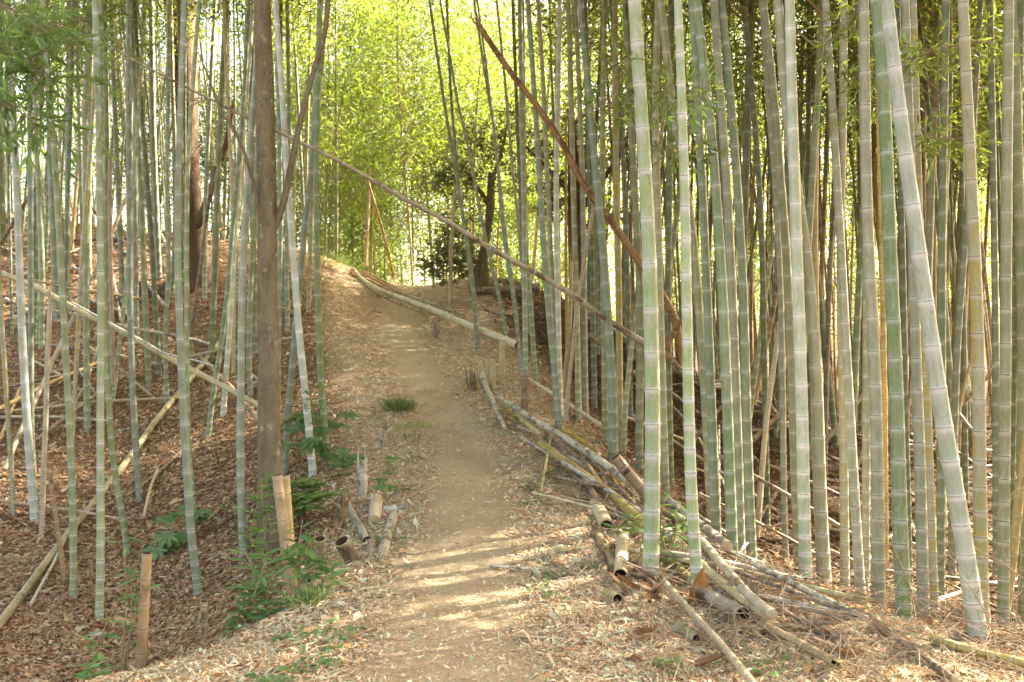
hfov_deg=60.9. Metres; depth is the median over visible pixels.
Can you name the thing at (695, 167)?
bamboo
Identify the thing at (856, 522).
bamboo
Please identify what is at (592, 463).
cane log
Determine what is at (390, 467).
weed
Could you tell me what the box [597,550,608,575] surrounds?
cane log
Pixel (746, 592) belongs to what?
cane log
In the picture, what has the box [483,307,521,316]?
leaning cane
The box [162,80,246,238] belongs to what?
bamboo
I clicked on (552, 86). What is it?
bamboo
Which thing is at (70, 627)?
dead branch
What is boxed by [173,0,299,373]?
bamboo
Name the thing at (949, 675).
cane log
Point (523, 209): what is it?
bamboo
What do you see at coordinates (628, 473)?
broken stub
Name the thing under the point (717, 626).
bamboo husk
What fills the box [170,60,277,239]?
bamboo
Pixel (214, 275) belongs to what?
bamboo
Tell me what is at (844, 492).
bamboo
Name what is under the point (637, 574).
bamboo husk
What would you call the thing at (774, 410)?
leaning cane
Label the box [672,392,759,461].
fallen cane
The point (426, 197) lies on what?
bamboo
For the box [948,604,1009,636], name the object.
dead branch
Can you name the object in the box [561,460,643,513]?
fallen cane
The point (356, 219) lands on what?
bamboo
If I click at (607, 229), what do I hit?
bamboo
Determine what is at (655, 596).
bamboo husk
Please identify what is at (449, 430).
path
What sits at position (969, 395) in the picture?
leaning cane
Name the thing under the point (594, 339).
leaning cane
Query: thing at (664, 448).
bamboo
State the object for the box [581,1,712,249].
bamboo
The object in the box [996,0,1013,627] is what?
bamboo
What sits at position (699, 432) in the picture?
leaning cane
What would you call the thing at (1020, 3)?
bamboo
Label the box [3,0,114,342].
bamboo
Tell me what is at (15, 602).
fallen cane
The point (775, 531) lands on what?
fallen cane
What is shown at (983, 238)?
bamboo
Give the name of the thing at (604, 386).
bamboo
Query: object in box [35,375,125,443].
fallen cane
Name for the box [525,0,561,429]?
bamboo
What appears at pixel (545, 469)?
cane log
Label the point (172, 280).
bamboo
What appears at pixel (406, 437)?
grass tuft
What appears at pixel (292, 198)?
bamboo
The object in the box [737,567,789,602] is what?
dead branch
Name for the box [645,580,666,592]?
bamboo husk
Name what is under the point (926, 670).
bamboo husk
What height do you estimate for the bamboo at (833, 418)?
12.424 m
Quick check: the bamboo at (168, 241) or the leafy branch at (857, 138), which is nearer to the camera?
the leafy branch at (857, 138)
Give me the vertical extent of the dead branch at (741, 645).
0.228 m
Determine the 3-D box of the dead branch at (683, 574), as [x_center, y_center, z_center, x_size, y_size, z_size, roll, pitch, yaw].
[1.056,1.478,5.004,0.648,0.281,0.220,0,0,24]
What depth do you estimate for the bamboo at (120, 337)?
12.54 m
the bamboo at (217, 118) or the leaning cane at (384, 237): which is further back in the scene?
the bamboo at (217, 118)
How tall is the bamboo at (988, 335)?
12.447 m
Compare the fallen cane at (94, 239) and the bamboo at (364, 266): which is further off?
the bamboo at (364, 266)
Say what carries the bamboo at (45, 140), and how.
on the ground at (376, 332)
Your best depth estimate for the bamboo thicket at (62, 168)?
21.98 m
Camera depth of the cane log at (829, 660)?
4.08 m
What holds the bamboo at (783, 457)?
on the ground at (376, 332)
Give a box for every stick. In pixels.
[489,564,538,569]
[507,555,535,558]
[511,634,565,639]
[541,553,579,578]
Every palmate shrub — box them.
[138,504,214,560]
[281,402,360,474]
[330,446,367,476]
[369,455,397,501]
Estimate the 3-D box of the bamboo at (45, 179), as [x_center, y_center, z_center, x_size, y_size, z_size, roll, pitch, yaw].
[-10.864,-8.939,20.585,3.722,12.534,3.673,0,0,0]
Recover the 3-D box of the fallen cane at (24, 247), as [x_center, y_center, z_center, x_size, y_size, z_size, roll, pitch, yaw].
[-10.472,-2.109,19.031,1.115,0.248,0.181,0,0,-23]
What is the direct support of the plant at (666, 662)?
on the ground at (376, 332)
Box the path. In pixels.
[322,282,590,681]
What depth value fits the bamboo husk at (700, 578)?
5.08 m
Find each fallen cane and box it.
[0,341,218,628]
[0,361,96,410]
[0,366,96,390]
[0,386,20,440]
[0,396,178,413]
[0,415,106,421]
[0,499,118,519]
[2,270,257,407]
[4,243,49,248]
[4,299,208,344]
[11,212,94,218]
[24,234,114,273]
[29,539,66,605]
[34,279,148,300]
[34,360,82,393]
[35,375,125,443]
[36,343,93,353]
[49,235,125,240]
[60,350,95,393]
[64,448,181,519]
[70,292,122,352]
[71,301,218,368]
[72,335,155,397]
[73,182,125,244]
[77,347,96,400]
[89,299,141,321]
[113,243,228,269]
[114,278,120,319]
[142,468,158,518]
[147,281,164,306]
[151,333,315,365]
[152,216,171,258]
[161,227,241,240]
[197,490,236,529]
[198,354,257,422]
[207,205,230,226]
[207,215,249,237]
[349,265,521,348]
[364,284,420,311]
[387,271,467,314]
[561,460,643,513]
[580,305,625,339]
[623,340,716,396]
[632,415,779,513]
[633,370,702,437]
[672,381,720,385]
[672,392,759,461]
[695,430,723,486]
[699,492,870,586]
[699,515,778,569]
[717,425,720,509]
[718,453,958,597]
[739,541,749,552]
[752,427,786,431]
[753,409,857,436]
[754,404,859,450]
[769,464,891,520]
[771,464,936,527]
[779,529,916,592]
[810,447,990,531]
[828,527,992,563]
[850,565,1017,589]
[870,549,1022,621]
[910,448,991,451]
[912,521,915,539]
[933,436,991,476]
[939,577,1017,601]
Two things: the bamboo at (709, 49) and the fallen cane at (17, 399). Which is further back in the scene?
the bamboo at (709, 49)
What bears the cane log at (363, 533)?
on the ground at (376, 332)
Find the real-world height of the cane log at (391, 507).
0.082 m
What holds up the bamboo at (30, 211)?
on the ground at (376, 332)
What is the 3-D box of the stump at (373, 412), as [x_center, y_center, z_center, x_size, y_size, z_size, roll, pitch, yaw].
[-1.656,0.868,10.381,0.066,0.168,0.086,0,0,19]
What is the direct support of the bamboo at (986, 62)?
on the ground at (376, 332)
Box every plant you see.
[498,398,517,419]
[541,468,558,482]
[647,654,696,678]
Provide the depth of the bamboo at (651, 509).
5.47 m
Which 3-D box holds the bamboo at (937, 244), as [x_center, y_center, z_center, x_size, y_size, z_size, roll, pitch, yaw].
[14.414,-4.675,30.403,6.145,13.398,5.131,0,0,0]
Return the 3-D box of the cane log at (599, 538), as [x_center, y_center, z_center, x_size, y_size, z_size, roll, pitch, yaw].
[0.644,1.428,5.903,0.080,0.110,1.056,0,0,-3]
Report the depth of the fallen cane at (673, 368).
14.80 m
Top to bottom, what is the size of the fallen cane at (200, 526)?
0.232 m
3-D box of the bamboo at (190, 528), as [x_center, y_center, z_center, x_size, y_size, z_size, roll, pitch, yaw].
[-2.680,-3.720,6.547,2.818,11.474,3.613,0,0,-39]
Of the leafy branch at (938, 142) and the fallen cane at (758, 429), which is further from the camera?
the fallen cane at (758, 429)
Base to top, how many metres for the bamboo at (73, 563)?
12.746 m
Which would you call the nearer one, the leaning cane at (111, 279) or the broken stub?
the broken stub
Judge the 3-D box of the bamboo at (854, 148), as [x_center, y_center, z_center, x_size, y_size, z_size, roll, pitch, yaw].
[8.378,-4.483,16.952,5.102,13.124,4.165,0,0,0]
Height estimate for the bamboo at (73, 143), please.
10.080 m
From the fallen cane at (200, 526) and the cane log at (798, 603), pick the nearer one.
the cane log at (798, 603)
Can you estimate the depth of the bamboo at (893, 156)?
21.33 m
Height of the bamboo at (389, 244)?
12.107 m
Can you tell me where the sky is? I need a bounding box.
[3,0,999,350]
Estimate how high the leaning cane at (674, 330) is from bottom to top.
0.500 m
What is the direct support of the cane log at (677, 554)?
on the ground at (376, 332)
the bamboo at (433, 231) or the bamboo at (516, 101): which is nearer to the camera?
the bamboo at (516, 101)
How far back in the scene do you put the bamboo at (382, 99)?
27.49 m
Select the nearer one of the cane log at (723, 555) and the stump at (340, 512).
the cane log at (723, 555)
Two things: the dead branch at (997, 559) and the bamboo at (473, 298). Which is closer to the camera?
the dead branch at (997, 559)
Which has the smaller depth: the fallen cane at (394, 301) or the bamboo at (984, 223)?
the fallen cane at (394, 301)
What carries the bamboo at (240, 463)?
on the ground at (376, 332)
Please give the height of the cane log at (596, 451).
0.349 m
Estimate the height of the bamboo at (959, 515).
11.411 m
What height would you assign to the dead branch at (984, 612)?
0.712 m
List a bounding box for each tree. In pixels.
[163,0,238,291]
[198,0,330,553]
[412,102,543,289]
[526,87,755,308]
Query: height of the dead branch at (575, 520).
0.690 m
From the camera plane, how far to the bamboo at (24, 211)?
16.00 m
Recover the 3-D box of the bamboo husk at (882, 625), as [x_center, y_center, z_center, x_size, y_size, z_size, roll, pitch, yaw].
[1.891,1.472,4.503,0.052,0.064,0.151,0,0,-15]
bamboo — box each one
[0,0,25,43]
[0,0,140,304]
[0,67,6,249]
[0,229,16,515]
[1,0,188,392]
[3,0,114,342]
[3,2,112,195]
[4,0,38,524]
[4,0,107,275]
[4,100,72,211]
[5,38,13,340]
[5,61,113,219]
[7,0,643,345]
[12,0,161,225]
[12,66,145,227]
[16,0,83,211]
[26,0,36,475]
[33,0,44,349]
[40,0,77,601]
[42,1,61,247]
[44,70,60,322]
[45,0,80,271]
[46,0,85,355]
[55,8,171,228]
[55,16,210,226]
[60,1,170,163]
[65,0,71,311]
[65,0,242,204]
[71,0,157,249]
[71,62,201,229]
[72,0,98,438]
[75,1,82,319]
[76,1,123,222]
[82,0,91,431]
[88,17,92,278]
[92,0,104,619]
[94,1,218,203]
[95,67,172,231]
[99,0,131,551]
[106,4,109,151]
[107,0,139,234]
[107,0,162,130]
[109,2,124,304]
[110,0,188,336]
[112,0,194,404]
[115,0,162,121]
[117,0,233,173]
[121,0,243,296]
[122,0,191,375]
[122,67,230,237]
[126,0,142,502]
[131,0,152,390]
[139,0,152,200]
[142,0,202,86]
[148,0,162,278]
[152,2,211,231]
[158,0,244,39]
[158,0,301,235]
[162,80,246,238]
[163,0,213,404]
[170,1,175,297]
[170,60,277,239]
[171,32,295,237]
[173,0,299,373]
[174,0,202,596]
[177,0,240,365]
[184,0,200,509]
[189,0,290,354]
[197,1,302,234]
[201,0,245,300]
[205,0,343,438]
[207,0,346,304]
[208,0,228,362]
[218,0,297,240]
[219,0,351,253]
[220,0,253,416]
[220,0,386,208]
[220,1,299,241]
[230,0,421,261]
[232,0,244,301]
[236,49,255,558]
[238,0,333,250]
[238,127,320,247]
[240,0,424,257]
[241,0,421,255]
[246,0,324,332]
[246,2,355,256]
[246,39,375,267]
[246,143,256,396]
[272,0,316,477]
[274,87,342,253]
[275,6,282,420]
[277,108,364,263]
[282,0,323,474]
[284,0,360,198]
[290,23,416,268]
[291,0,498,285]
[292,75,415,280]
[296,0,393,252]
[299,127,405,275]
[300,42,431,281]
[304,0,447,273]
[306,0,325,313]
[309,1,437,271]
[313,0,330,470]
[320,1,453,281]
[321,108,401,267]
[322,75,428,285]
[327,0,458,279]
[327,0,512,276]
[327,126,426,284]
[332,0,493,284]
[340,68,443,284]
[351,83,477,285]
[365,0,508,280]
[387,40,516,283]
[394,0,507,336]
[397,146,486,279]
[399,0,549,232]
[399,0,563,267]
[399,11,541,281]
[422,25,531,281]
[425,0,594,246]
[426,66,563,277]
[428,0,479,349]
[430,0,593,277]
[433,0,624,294]
[445,0,469,278]
[450,0,521,284]
[452,0,619,282]
[457,110,532,278]
[461,28,597,288]
[473,0,514,321]
[476,0,522,371]
[480,18,567,266]
[484,0,683,354]
[486,0,709,85]
[496,39,611,289]
[503,146,563,285]
[507,0,529,334]
[509,0,643,173]
[509,123,587,296]
[516,0,666,264]
[517,0,527,374]
[517,0,685,190]
[522,0,538,380]
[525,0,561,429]
[526,128,614,299]
[528,58,621,289]
[529,120,622,316]
[532,44,630,305]
[533,0,607,349]
[535,0,609,310]
[536,0,556,413]
[545,15,649,278]
[548,0,554,156]
[553,0,563,418]
[553,122,636,320]
[560,4,690,227]
[566,0,581,420]
[573,0,588,417]
[577,0,617,460]
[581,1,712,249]
[584,0,597,407]
[584,0,739,356]
[589,0,720,389]
[589,0,738,375]
[594,0,1001,348]
[596,0,822,264]
[596,2,738,289]
[597,117,678,313]
[598,31,749,302]
[599,0,607,445]
[599,0,838,257]
[599,76,732,298]
[606,0,819,480]
[609,0,632,417]
[609,1,796,201]
[611,5,779,301]
[612,0,622,448]
[619,8,755,140]
[621,27,674,456]
[622,0,643,472]
[624,1,742,115]
[628,0,660,577]
[641,0,807,272]
[642,0,796,146]
[652,0,669,492]
[657,0,710,525]
[661,158,700,299]
[662,0,825,408]
[662,19,768,309]
[663,5,854,314]
[664,0,706,324]
[664,151,734,311]
[665,0,673,486]
[674,0,702,586]
[675,0,853,105]
[688,0,721,534]
[688,0,839,446]
[688,7,814,321]
[692,0,737,551]
[693,132,764,312]
[694,114,783,359]
[705,0,920,460]
[708,0,975,475]
[710,0,745,553]
[711,0,852,126]
[712,104,783,323]
[713,6,816,404]
[718,0,756,557]
[730,0,856,188]
[731,0,1023,529]
[732,95,819,358]
[740,10,876,378]
[741,0,769,530]
[756,3,953,152]
[757,4,955,370]
[757,155,848,327]
[759,0,798,571]
[760,16,789,563]
[762,32,936,340]
[773,0,831,585]
[773,4,895,211]
[783,0,790,251]
[785,0,812,581]
[796,0,958,455]
[796,0,1023,278]
[798,0,1002,283]
[799,4,897,418]
[801,0,1001,452]
[803,1,987,384]
[809,0,872,529]
[811,126,879,321]
[813,0,820,326]
[813,1,1023,315]
[819,143,897,335]
[821,64,988,216]
[821,157,879,317]
[822,0,865,594]
[822,107,936,310]
[824,140,949,320]
[831,0,1023,193]
[831,6,921,301]
[834,42,985,355]
[835,34,955,339]
[836,0,849,590]
[846,144,936,313]
[847,133,927,189]
[847,147,990,307]
[848,0,996,342]
[848,0,1000,234]
[850,0,1002,44]
[852,20,986,157]
[852,50,973,428]
[857,0,869,591]
[859,0,885,602]
[870,0,912,621]
[875,69,888,585]
[879,164,989,306]
[880,0,988,641]
[894,0,912,582]
[894,135,991,378]
[896,151,999,336]
[900,0,929,616]
[910,0,939,609]
[919,0,1023,314]
[919,1,1023,179]
[927,0,1000,279]
[927,2,976,289]
[928,0,1001,499]
[936,0,949,596]
[939,1,1023,161]
[947,0,982,581]
[949,161,990,294]
[950,167,999,327]
[952,2,1023,225]
[953,7,987,390]
[955,61,1023,220]
[956,107,998,292]
[956,179,998,292]
[957,0,989,623]
[967,81,986,352]
[971,0,1002,19]
[987,0,998,578]
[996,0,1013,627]
[1010,0,1023,612]
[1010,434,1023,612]
[1013,0,1023,622]
[1015,424,1017,487]
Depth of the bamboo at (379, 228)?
38.13 m
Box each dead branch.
[0,536,64,587]
[12,402,58,442]
[26,495,95,543]
[43,565,77,617]
[46,606,86,652]
[130,438,167,482]
[157,568,200,654]
[196,474,245,504]
[540,439,620,495]
[544,487,642,513]
[560,500,588,542]
[567,388,605,412]
[583,448,642,478]
[601,572,724,621]
[622,534,722,592]
[644,565,731,604]
[704,633,769,658]
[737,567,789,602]
[762,585,885,610]
[779,547,798,596]
[812,478,909,554]
[819,472,918,609]
[840,532,913,600]
[851,620,950,659]
[905,547,1006,653]
[923,522,988,578]
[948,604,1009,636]
[974,539,1023,578]
[984,305,1021,322]
[985,334,1021,373]
[997,455,1023,513]
[1013,534,1023,629]
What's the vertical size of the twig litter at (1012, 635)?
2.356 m
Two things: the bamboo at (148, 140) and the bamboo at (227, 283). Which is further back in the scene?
the bamboo at (148, 140)
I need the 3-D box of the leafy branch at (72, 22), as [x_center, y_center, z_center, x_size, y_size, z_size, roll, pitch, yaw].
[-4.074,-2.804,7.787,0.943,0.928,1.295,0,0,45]
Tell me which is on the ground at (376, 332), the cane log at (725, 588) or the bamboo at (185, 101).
the bamboo at (185, 101)
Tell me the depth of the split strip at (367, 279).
18.04 m
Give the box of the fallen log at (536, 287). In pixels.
[469,282,540,293]
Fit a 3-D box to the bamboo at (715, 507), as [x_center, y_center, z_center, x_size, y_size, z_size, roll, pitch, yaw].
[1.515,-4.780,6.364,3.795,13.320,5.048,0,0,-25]
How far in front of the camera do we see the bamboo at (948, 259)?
15.87 m
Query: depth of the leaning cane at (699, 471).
9.99 m
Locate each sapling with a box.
[70,652,117,679]
[78,609,121,674]
[108,529,162,671]
[217,491,252,518]
[295,370,334,467]
[323,354,336,364]
[601,513,643,543]
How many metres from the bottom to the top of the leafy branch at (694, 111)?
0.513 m
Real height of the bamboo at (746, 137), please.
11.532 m
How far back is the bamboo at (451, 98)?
16.49 m
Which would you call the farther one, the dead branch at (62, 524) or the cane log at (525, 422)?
the cane log at (525, 422)
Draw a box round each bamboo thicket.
[3,0,359,253]
[606,0,1023,463]
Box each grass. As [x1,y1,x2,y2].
[289,248,380,266]
[388,417,450,429]
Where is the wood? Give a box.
[4,11,999,387]
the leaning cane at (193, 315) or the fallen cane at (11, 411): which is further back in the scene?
the leaning cane at (193, 315)
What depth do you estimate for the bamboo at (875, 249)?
30.89 m
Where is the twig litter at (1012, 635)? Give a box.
[0,337,1023,681]
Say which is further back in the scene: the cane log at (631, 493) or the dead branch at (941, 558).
the cane log at (631, 493)
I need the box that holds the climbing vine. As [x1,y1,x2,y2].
[659,489,687,567]
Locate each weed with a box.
[270,632,291,642]
[384,461,398,471]
[393,480,413,492]
[524,481,539,490]
[541,569,567,580]
[573,561,598,570]
[724,641,760,660]
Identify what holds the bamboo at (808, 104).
on the ground at (376, 332)
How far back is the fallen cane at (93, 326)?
13.98 m
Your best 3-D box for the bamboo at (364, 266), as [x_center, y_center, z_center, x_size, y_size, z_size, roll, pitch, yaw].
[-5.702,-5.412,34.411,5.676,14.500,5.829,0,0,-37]
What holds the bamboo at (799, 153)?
on the ground at (376, 332)
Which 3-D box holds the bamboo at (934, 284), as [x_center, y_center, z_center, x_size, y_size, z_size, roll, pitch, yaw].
[7.680,-4.605,16.540,3.799,13.326,4.946,0,0,0]
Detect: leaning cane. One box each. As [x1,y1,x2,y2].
[1,186,35,245]
[2,311,76,470]
[39,286,53,537]
[43,449,67,585]
[89,194,125,289]
[107,141,115,384]
[189,165,216,337]
[364,166,371,264]
[367,180,394,278]
[448,178,456,308]
[470,10,681,366]
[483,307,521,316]
[562,247,575,393]
[563,203,594,419]
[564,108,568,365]
[588,332,644,386]
[628,416,683,440]
[665,318,681,355]
[665,350,682,374]
[682,405,721,454]
[696,468,779,504]
[717,313,777,432]
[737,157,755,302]
[750,376,788,431]
[751,228,774,416]
[752,362,829,443]
[754,265,782,404]
[755,287,784,537]
[762,420,828,514]
[803,171,805,204]
[809,393,861,457]
[834,449,861,505]
[879,324,889,437]
[932,361,999,436]
[935,296,985,513]
[949,402,971,433]
[980,232,1016,478]
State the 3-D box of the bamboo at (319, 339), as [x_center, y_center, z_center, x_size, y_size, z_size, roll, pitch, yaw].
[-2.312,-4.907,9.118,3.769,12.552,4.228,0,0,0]
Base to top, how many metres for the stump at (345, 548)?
0.243 m
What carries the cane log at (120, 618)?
on the ground at (376, 332)
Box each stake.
[135,552,152,668]
[272,474,296,591]
[282,474,295,557]
[489,358,495,389]
[499,340,504,383]
[520,375,528,411]
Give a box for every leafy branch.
[0,0,116,91]
[0,0,135,66]
[0,4,121,125]
[0,67,119,182]
[568,72,711,142]
[585,33,672,119]
[618,84,712,132]
[650,126,732,178]
[654,60,740,135]
[793,0,900,82]
[809,84,894,146]
[816,45,936,102]
[893,109,1000,181]
[898,3,1023,82]
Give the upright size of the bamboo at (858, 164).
10.883 m
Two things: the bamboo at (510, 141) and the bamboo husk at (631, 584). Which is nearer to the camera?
the bamboo husk at (631, 584)
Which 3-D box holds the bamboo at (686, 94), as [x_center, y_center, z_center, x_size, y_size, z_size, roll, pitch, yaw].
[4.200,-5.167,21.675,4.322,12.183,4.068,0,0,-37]
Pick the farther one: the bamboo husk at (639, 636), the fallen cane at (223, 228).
the fallen cane at (223, 228)
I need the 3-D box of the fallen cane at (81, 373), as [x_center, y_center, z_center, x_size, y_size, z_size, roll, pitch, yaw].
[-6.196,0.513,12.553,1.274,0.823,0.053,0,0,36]
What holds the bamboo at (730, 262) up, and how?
on the ground at (376, 332)
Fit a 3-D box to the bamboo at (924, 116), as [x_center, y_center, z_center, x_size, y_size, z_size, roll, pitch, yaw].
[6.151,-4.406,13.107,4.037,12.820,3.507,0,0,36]
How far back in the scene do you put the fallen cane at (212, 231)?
19.52 m
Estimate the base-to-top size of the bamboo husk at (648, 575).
0.125 m
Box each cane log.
[93,632,105,639]
[113,616,136,625]
[340,486,370,541]
[366,537,376,563]
[368,493,383,523]
[376,511,398,562]
[383,503,415,511]
[479,371,506,430]
[495,392,630,486]
[502,403,543,438]
[507,421,590,460]
[520,436,598,491]
[521,373,627,441]
[532,491,633,522]
[536,440,643,527]
[536,472,621,491]
[538,434,552,500]
[551,446,613,482]
[552,437,624,496]
[561,428,623,488]
[571,474,610,508]
[575,466,602,503]
[578,452,600,489]
[585,462,625,522]
[589,498,613,531]
[591,527,621,573]
[592,441,606,485]
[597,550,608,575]
[601,588,622,603]
[603,504,707,555]
[608,472,622,496]
[609,475,639,508]
[613,528,628,581]
[615,545,889,607]
[624,484,643,511]
[639,497,675,520]
[640,546,823,586]
[654,570,756,681]
[659,547,690,584]
[661,495,732,550]
[661,520,769,620]
[661,527,743,561]
[664,509,733,550]
[664,517,687,535]
[664,531,784,570]
[672,621,702,641]
[677,514,777,619]
[695,587,749,622]
[710,588,864,621]
[723,548,869,620]
[733,570,866,618]
[743,580,833,641]
[758,620,861,678]
[814,627,852,646]
[864,624,959,681]
[929,634,1023,667]
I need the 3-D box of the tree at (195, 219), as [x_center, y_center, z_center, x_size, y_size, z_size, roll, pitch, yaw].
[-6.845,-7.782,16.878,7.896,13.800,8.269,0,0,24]
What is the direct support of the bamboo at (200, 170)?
on the ground at (376, 332)
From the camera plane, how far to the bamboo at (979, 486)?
4.81 m
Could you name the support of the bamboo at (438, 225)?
on the ground at (376, 332)
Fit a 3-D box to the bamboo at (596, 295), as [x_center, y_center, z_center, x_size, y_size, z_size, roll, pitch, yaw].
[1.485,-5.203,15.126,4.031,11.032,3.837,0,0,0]
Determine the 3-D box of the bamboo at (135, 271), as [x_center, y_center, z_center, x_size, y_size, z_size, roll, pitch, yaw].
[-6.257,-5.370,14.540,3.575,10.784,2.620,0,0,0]
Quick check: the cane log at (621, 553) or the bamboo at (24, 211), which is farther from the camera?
the bamboo at (24, 211)
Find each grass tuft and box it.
[282,571,338,611]
[357,290,414,299]
[358,394,427,411]
[380,431,437,441]
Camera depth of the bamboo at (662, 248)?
21.12 m
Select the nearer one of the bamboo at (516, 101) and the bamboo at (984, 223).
the bamboo at (516, 101)
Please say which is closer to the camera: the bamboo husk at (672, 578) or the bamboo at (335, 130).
the bamboo husk at (672, 578)
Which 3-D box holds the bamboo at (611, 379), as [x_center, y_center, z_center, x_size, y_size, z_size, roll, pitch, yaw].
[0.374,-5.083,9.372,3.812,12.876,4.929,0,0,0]
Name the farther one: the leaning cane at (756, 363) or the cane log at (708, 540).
the leaning cane at (756, 363)
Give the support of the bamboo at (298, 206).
on the ground at (376, 332)
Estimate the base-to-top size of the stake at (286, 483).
0.787 m
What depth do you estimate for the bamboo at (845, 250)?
36.60 m
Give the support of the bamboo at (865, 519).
on the ground at (376, 332)
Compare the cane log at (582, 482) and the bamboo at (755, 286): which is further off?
the bamboo at (755, 286)
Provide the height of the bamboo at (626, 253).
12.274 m
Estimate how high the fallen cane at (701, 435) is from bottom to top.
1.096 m
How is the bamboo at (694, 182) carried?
on the ground at (376, 332)
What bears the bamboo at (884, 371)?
on the ground at (376, 332)
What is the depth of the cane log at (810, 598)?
5.00 m
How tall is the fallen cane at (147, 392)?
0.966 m
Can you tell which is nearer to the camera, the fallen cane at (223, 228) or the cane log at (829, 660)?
the cane log at (829, 660)
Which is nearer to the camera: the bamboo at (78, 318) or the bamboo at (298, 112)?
the bamboo at (78, 318)
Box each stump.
[201,601,208,641]
[307,579,321,587]
[315,536,326,570]
[333,483,351,529]
[334,535,358,563]
[357,443,367,496]
[370,407,375,415]
[378,419,387,448]
[431,320,439,337]
[435,316,440,323]
[464,367,476,390]
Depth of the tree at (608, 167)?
19.44 m
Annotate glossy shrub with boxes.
[217,548,296,628]
[262,520,350,591]
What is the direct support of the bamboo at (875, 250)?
on the ground at (376, 332)
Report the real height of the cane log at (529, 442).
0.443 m
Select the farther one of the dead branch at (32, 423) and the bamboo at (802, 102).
the bamboo at (802, 102)
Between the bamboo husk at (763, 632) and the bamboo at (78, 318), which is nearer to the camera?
the bamboo husk at (763, 632)
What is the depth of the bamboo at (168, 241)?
12.12 m
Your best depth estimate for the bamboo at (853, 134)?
17.68 m
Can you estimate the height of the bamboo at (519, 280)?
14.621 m
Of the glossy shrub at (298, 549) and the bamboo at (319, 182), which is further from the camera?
the bamboo at (319, 182)
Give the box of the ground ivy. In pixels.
[217,359,869,681]
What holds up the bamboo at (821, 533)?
on the ground at (376, 332)
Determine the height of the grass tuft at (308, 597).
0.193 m
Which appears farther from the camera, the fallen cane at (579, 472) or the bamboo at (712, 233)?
the bamboo at (712, 233)
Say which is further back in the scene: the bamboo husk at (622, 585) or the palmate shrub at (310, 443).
the palmate shrub at (310, 443)
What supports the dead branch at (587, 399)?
on the ground at (376, 332)
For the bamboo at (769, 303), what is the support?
on the ground at (376, 332)
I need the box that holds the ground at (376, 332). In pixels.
[0,212,1023,681]
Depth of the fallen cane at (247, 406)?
11.19 m
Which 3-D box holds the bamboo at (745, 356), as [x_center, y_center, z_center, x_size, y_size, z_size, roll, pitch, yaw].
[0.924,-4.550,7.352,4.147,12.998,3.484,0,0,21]
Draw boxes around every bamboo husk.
[610,572,628,591]
[617,574,640,589]
[627,560,652,582]
[627,634,660,638]
[630,572,644,577]
[632,562,655,580]
[632,609,640,612]
[635,627,656,632]
[638,639,660,654]
[639,583,658,592]
[639,592,647,599]
[639,595,660,598]
[640,580,651,586]
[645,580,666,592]
[648,590,651,602]
[651,579,674,601]
[652,562,675,574]
[652,568,665,593]
[667,575,679,584]
[672,585,688,593]
[688,569,707,605]
[694,652,725,665]
[699,623,725,633]
[761,626,794,634]
[796,623,827,629]
[813,636,838,647]
[836,646,866,656]
[868,615,890,634]
[915,666,941,676]
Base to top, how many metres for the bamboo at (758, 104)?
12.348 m
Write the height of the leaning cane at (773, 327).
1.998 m
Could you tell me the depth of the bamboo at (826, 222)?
33.34 m
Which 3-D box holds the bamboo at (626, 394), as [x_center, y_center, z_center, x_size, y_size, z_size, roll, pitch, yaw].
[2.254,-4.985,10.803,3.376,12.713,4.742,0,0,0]
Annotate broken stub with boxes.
[611,454,643,500]
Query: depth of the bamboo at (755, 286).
24.42 m
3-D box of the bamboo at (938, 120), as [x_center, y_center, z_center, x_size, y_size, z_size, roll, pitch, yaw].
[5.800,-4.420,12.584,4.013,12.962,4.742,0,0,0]
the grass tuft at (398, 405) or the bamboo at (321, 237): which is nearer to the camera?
the grass tuft at (398, 405)
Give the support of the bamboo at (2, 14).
on the ground at (376, 332)
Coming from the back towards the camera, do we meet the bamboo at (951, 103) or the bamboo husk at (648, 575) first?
the bamboo at (951, 103)
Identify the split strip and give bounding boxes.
[350,269,403,291]
[350,271,404,294]
[352,273,387,289]
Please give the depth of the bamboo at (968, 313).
18.88 m
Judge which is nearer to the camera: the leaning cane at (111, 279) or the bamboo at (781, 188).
the bamboo at (781, 188)
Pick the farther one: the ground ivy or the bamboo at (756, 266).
the bamboo at (756, 266)
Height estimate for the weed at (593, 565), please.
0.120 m
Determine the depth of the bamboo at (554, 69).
21.09 m
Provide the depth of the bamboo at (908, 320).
16.98 m
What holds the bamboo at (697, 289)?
on the ground at (376, 332)
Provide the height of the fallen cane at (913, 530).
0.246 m
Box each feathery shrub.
[230,478,279,568]
[256,473,351,518]
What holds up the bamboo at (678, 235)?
on the ground at (376, 332)
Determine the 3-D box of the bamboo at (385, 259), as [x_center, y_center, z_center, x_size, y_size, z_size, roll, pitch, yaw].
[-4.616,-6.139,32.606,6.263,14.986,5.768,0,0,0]

